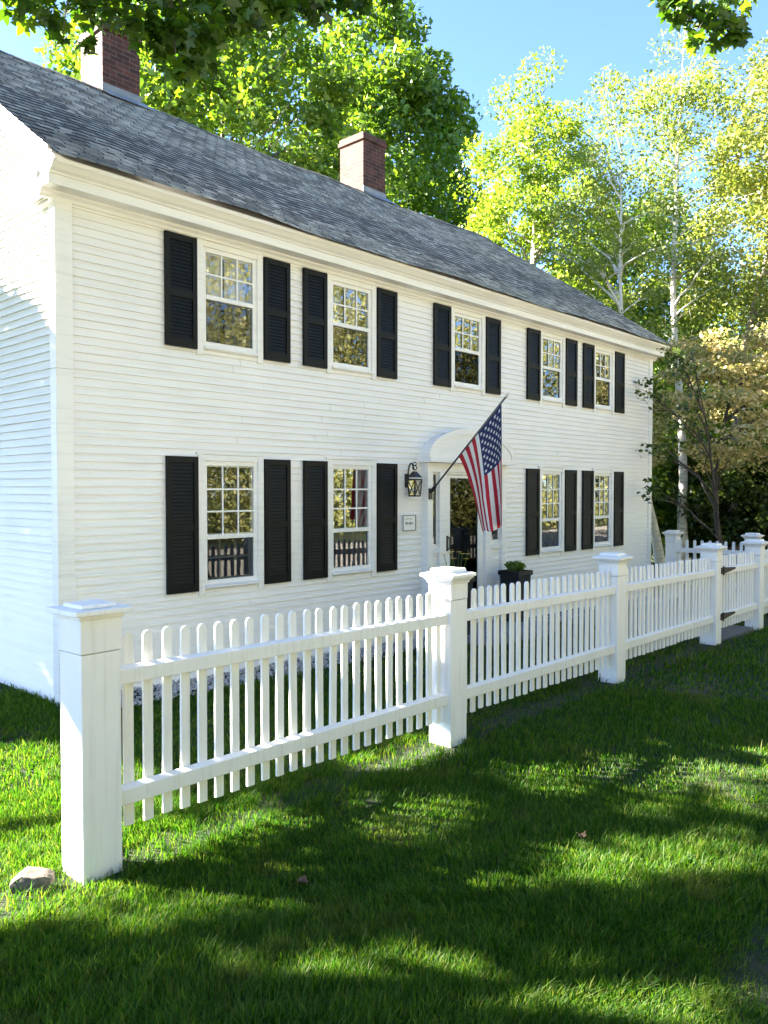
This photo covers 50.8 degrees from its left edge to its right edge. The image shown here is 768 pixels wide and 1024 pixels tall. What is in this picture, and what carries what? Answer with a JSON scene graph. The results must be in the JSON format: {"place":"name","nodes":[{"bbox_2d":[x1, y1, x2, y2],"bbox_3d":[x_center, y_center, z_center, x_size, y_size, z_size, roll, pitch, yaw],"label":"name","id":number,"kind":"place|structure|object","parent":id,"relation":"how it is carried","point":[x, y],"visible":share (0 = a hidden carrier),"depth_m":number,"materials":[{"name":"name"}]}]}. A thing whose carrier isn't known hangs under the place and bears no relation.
{"place":"outdoors","nodes":[
{"label":"outdoors","id":0,"kind":"place"},
{"bbox_2d":[0,542,767,1023],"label":"ground","id":1,"kind":"structure","parent":0,"point":[538,708],"depth_m":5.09,"materials":[{"name":"green plant"}]},
{"bbox_2d":[9,866,54,894],"bbox_3d":[-1.593,1.673,3.660,0.190,0.100,0.112,0,2,0],"label":"stone","id":2,"kind":"object","parent":1,"relation":"on","point":[24,878],"visible":0.89,"depth_m":3.62,"materials":[{"name":"grey stone"}]},
{"bbox_2d":[0,0,402,98],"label":"maple tree","id":3,"kind":"object","parent":1,"relation":"on","point":[209,27],"visible":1,"depth_m":5.02,"materials":[{"name":"green plant"}]},
{"bbox_2d":[34,0,411,207],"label":"maple tree","id":4,"kind":"object","parent":1,"relation":"on","point":[234,96],"visible":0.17,"depth_m":19.73,"materials":[{"name":"green plant"}]},
{"bbox_2d":[296,875,308,882],"bbox_3d":[-0.368,1.653,3.627,0.049,0.024,0.062,1,2,43],"label":"dry leaf","id":5,"kind":"object","parent":1,"relation":"on","point":[302,879],"visible":1,"depth_m":3.64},
{"bbox_2d":[0,22,671,707],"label":"house","id":6,"kind":"structure","parent":1,"relation":"on","point":[240,382],"depth_m":8.65,"materials":[{"name":"paint"}]},
{"bbox_2d":[196,236,263,363],"bbox_3d":[-1.572,-2.092,8.089,0.194,1.132,0.829,1,2,43],"label":"window","id":7,"kind":"structure","parent":6,"relation":"in","point":[243,320],"depth_m":8.15,"materials":[{"name":"paint"}]},
{"bbox_2d":[196,452,264,595],"bbox_3d":[-1.554,0.108,8.133,0.145,1.392,0.829,1,2,43],"label":"window","id":8,"kind":"structure","parent":6,"relation":"in","point":[255,462],"depth_m":8.18,"materials":[{"name":"paint"}]},
{"bbox_2d":[325,272,376,379],"bbox_3d":[-0.396,-2.126,9.324,0.145,1.132,0.829,1,2,43],"label":"window","id":9,"kind":"structure","parent":6,"relation":"in","point":[351,303],"depth_m":9.33,"materials":[{"name":"paint"}]},
{"bbox_2d":[325,457,376,580],"bbox_3d":[-0.396,0.074,9.384,0.145,1.392,0.829,1,2,43],"label":"window","id":10,"kind":"structure","parent":6,"relation":"in","point":[352,482],"depth_m":9.39,"materials":[{"name":"paint"}]},
{"bbox_2d":[401,515,415,530],"bbox_3d":[0.311,0.136,10.084,0.028,0.200,0.250,1,2,43],"label":"house sign","id":11,"kind":"object","parent":6,"relation":"attached to","point":[408,522],"visible":1,"depth_m":10.07,"materials":[{"name":"paint"}]},
{"bbox_2d":[405,462,421,496],"bbox_3d":[0.362,-0.406,10.008,0.189,0.431,0.142,1,2,43],"label":"wall lantern","id":12,"kind":"object","parent":6,"relation":"attached to","point":[410,484],"depth_m":9.99,"materials":[{"name":"black metal"}]},
{"bbox_2d":[446,475,482,606],"bbox_3d":[1.091,0.505,10.871,0.096,1.992,0.870,1,2,43],"label":"storm door","id":13,"kind":"structure","parent":6,"relation":"in","point":[464,533],"depth_m":10.88,"materials":[{"name":"paint"}]},
{"bbox_2d":[449,305,485,395],"bbox_3d":[1.109,-2.170,10.952,0.145,1.132,0.804,1,2,43],"label":"window","id":14,"kind":"structure","parent":6,"relation":"in","point":[468,337],"depth_m":10.97,"materials":[{"name":"paint"}]},
{"bbox_2d":[428,392,509,531],"bbox_3d":[1.017,-0.581,9.832,1.208,1.650,0.161,1,2,43],"label":"flag","id":15,"kind":"object","parent":6,"relation":"attached to","point":[480,455],"visible":1,"depth_m":9.61,"materials":[{"name":"fabric"}]},
{"bbox_2d":[538,466,564,556],"bbox_3d":[2.582,-0.014,12.604,0.145,1.392,0.774,1,2,43],"label":"window","id":16,"kind":"structure","parent":6,"relation":"in","point":[552,478],"depth_m":12.64,"materials":[{"name":"paint"}]},
{"bbox_2d":[538,330,565,407],"bbox_3d":[2.582,-2.213,12.545,0.145,1.132,0.774,1,2,43],"label":"window","id":17,"kind":"structure","parent":6,"relation":"in","point":[553,347],"depth_m":12.57,"materials":[{"name":"paint"}]},
{"bbox_2d":[591,468,613,550],"bbox_3d":[3.713,-0.047,13.827,0.145,1.392,0.764,1,2,43],"label":"window","id":18,"kind":"structure","parent":6,"relation":"in","point":[603,478],"depth_m":13.87,"materials":[{"name":"paint"}]},
{"bbox_2d":[592,344,614,414],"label":"window","id":19,"kind":"structure","parent":6,"relation":"in","point":[604,391],"depth_m":13.81,"materials":[{"name":"paint"}]},
{"bbox_2d":[44,543,727,884],"bbox_3d":[1.379,1.096,7.030,0.300,1.517,8.765,1,2,41],"label":"picket fence","id":20,"kind":"object","parent":1,"relation":"on","point":[96,795],"visible":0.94,"depth_m":4.93,"materials":[{"name":"paint"}]},
{"bbox_2d":[720,551,757,627],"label":"picket gate","id":21,"kind":"structure","parent":20,"relation":"attached to","point":[738,605],"depth_m":10.94,"materials":[{"name":"paint"}]},
{"bbox_2d":[121,596,658,707],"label":"gravel","id":22,"kind":"structure","parent":1,"relation":"on","point":[157,693],"depth_m":8.11,"materials":[{"name":"grey gravel"}]},
{"bbox_2d":[285,0,521,250],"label":"maple tree","id":23,"kind":"object","parent":1,"relation":"on","point":[408,85],"visible":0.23,"depth_m":34.07,"materials":[{"name":"green plant"}]},
{"bbox_2d":[467,577,474,634],"bbox_3d":[0.895,1.221,10.064,0.350,0.820,0.350,1,2,43],"label":"planter","id":24,"kind":"object","parent":1,"relation":"on","point":[470,584],"visible":0.15,"depth_m":10.03,"materials":[{"name":"black metal"}]},
{"bbox_2d":[441,551,468,567],"bbox_3d":[0.901,0.686,10.042,0.320,0.405,0.271,1,2,29],"label":"flowering plant","id":25,"kind":"object","parent":24,"relation":"in","point":[466,558],"visible":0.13,"depth_m":10.01,"materials":[{"name":"green plant"}]},
{"bbox_2d":[498,569,532,622],"bbox_3d":[1.814,1.216,11.162,0.350,0.820,0.350,1,2,43],"label":"planter","id":26,"kind":"object","parent":1,"relation":"on","point":[507,577],"visible":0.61,"depth_m":11.05,"materials":[{"name":"black metal"}]},
{"bbox_2d":[504,560,526,571],"bbox_3d":[1.812,0.744,11.152,0.332,0.175,0.313,1,2,43],"label":"potted plant","id":27,"kind":"object","parent":26,"relation":"in","point":[515,565],"visible":1,"depth_m":11.08,"materials":[{"name":"green plant"}]},
{"bbox_2d":[447,46,646,328],"bbox_3d":[5.280,-7.297,28.328,7.564,17.272,7.532,1,2,43],"label":"yellow tree","id":28,"kind":"object","parent":1,"relation":"on","point":[541,187],"visible":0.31,"depth_m":27.47,"materials":[{"name":"green plant"}]},
{"bbox_2d":[577,831,585,836],"bbox_3d":[1.021,1.663,4.169,0.046,0.024,0.059,1,2,43],"label":"dry leaf","id":29,"kind":"object","parent":1,"relation":"on","point":[583,834],"visible":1,"depth_m":4.17,"materials":[{"name":"brown plant"}]},
{"bbox_2d":[529,63,699,576],"bbox_3d":[5.505,-4.666,20.160,3.612,12.709,3.668,0,2,-13],"label":"birch tree","id":30,"kind":"object","parent":1,"relation":"on","point":[579,269],"visible":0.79,"depth_m":19.81,"materials":[{"name":"green plant"}]},
{"bbox_2d":[651,468,664,560],"bbox_3d":[6.563,-0.282,23.375,3.279,3.699,2.880,1,2,43],"label":"bush","id":31,"kind":"object","parent":1,"relation":"on","point":[659,514],"visible":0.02,"depth_m":22.49,"materials":[{"name":"green plant"}]},
{"bbox_2d":[573,187,767,548],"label":"leafy tree","id":32,"kind":"object","parent":1,"relation":"on","point":[640,309],"visible":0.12,"depth_m":28.72,"materials":[{"name":"green plant"}]},
{"bbox_2d":[633,347,719,542],"bbox_3d":[5.274,-0.603,14.621,1.347,4.616,2.456,1,2,31],"label":"young tree","id":33,"kind":"object","parent":1,"relation":"on","point":[681,368],"visible":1,"depth_m":14.46,"materials":[{"name":"green plant"}]},
{"bbox_2d":[593,0,767,569],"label":"birch tree","id":34,"kind":"object","parent":1,"relation":"on","point":[679,152],"visible":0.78,"depth_m":21.56,"materials":[{"name":"green plant"}]},
{"bbox_2d":[651,413,721,554],"bbox_3d":[8.098,-0.709,23.875,4.158,4.519,4.007,1,2,43],"label":"bush","id":35,"kind":"object","parent":1,"relation":"on","point":[666,486],"visible":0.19,"depth_m":22.72,"materials":[{"name":"green plant"}]},
{"bbox_2d":[649,0,757,58],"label":"maple tree","id":36,"kind":"object","parent":1,"relation":"on","point":[737,34],"visible":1,"depth_m":4.97,"materials":[{"name":"green plant"}]},
{"bbox_2d":[642,263,767,487],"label":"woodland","id":37,"kind":"object","parent":1,"relation":"on","point":[722,378],"visible":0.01,"depth_m":41.75,"materials":[{"name":"green plant"}]},
{"bbox_2d":[652,317,767,555],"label":"dogwood tree","id":38,"kind":"object","parent":1,"relation":"on","point":[733,391],"visible":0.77,"depth_m":17.31,"materials":[{"name":"green plant"}]},
{"bbox_2d":[657,434,767,559],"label":"bush","id":39,"kind":"object","parent":1,"relation":"on","point":[731,479],"visible":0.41,"depth_m":21.88,"materials":[{"name":"green plant"}]},
{"bbox_2d":[662,530,763,598],"bbox_3d":[6.331,1.049,14.269,2.830,1.372,0.300,1,2,43],"label":"picket fence","id":40,"kind":"object","parent":1,"relation":"on","point":[673,549],"visible":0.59,"depth_m":14.98,"materials":[{"name":"paint"}]},
{"bbox_2d":[667,31,767,564],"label":"golden tree","id":41,"kind":"object","parent":1,"relation":"on","point":[751,304],"visible":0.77,"depth_m":21.81,"materials":[{"name":"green plant"}]},
{"bbox_2d":[708,401,767,550],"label":"bush","id":42,"kind":"object","parent":1,"relation":"on","point":[760,511],"visible":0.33,"depth_m":21.30,"materials":[{"name":"green plant"}]},
{"bbox_2d":[741,539,767,629],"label":"picket fence","id":43,"kind":"object","parent":1,"relation":"on","point":[760,586],"visible":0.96,"depth_m":11.52,"materials":[{"name":"paint"}]},
{"bbox_2d":[0,0,767,437],"label":"sky","id":44,"kind":"structure","parent":0,"point":[485,39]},
{"bbox_2d":[535,608,753,640],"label":"path","id":45,"kind":"structure","parent":0,"point":[729,631],"depth_m":11.21,"materials":[{"name":"grey stone"}]}
]}

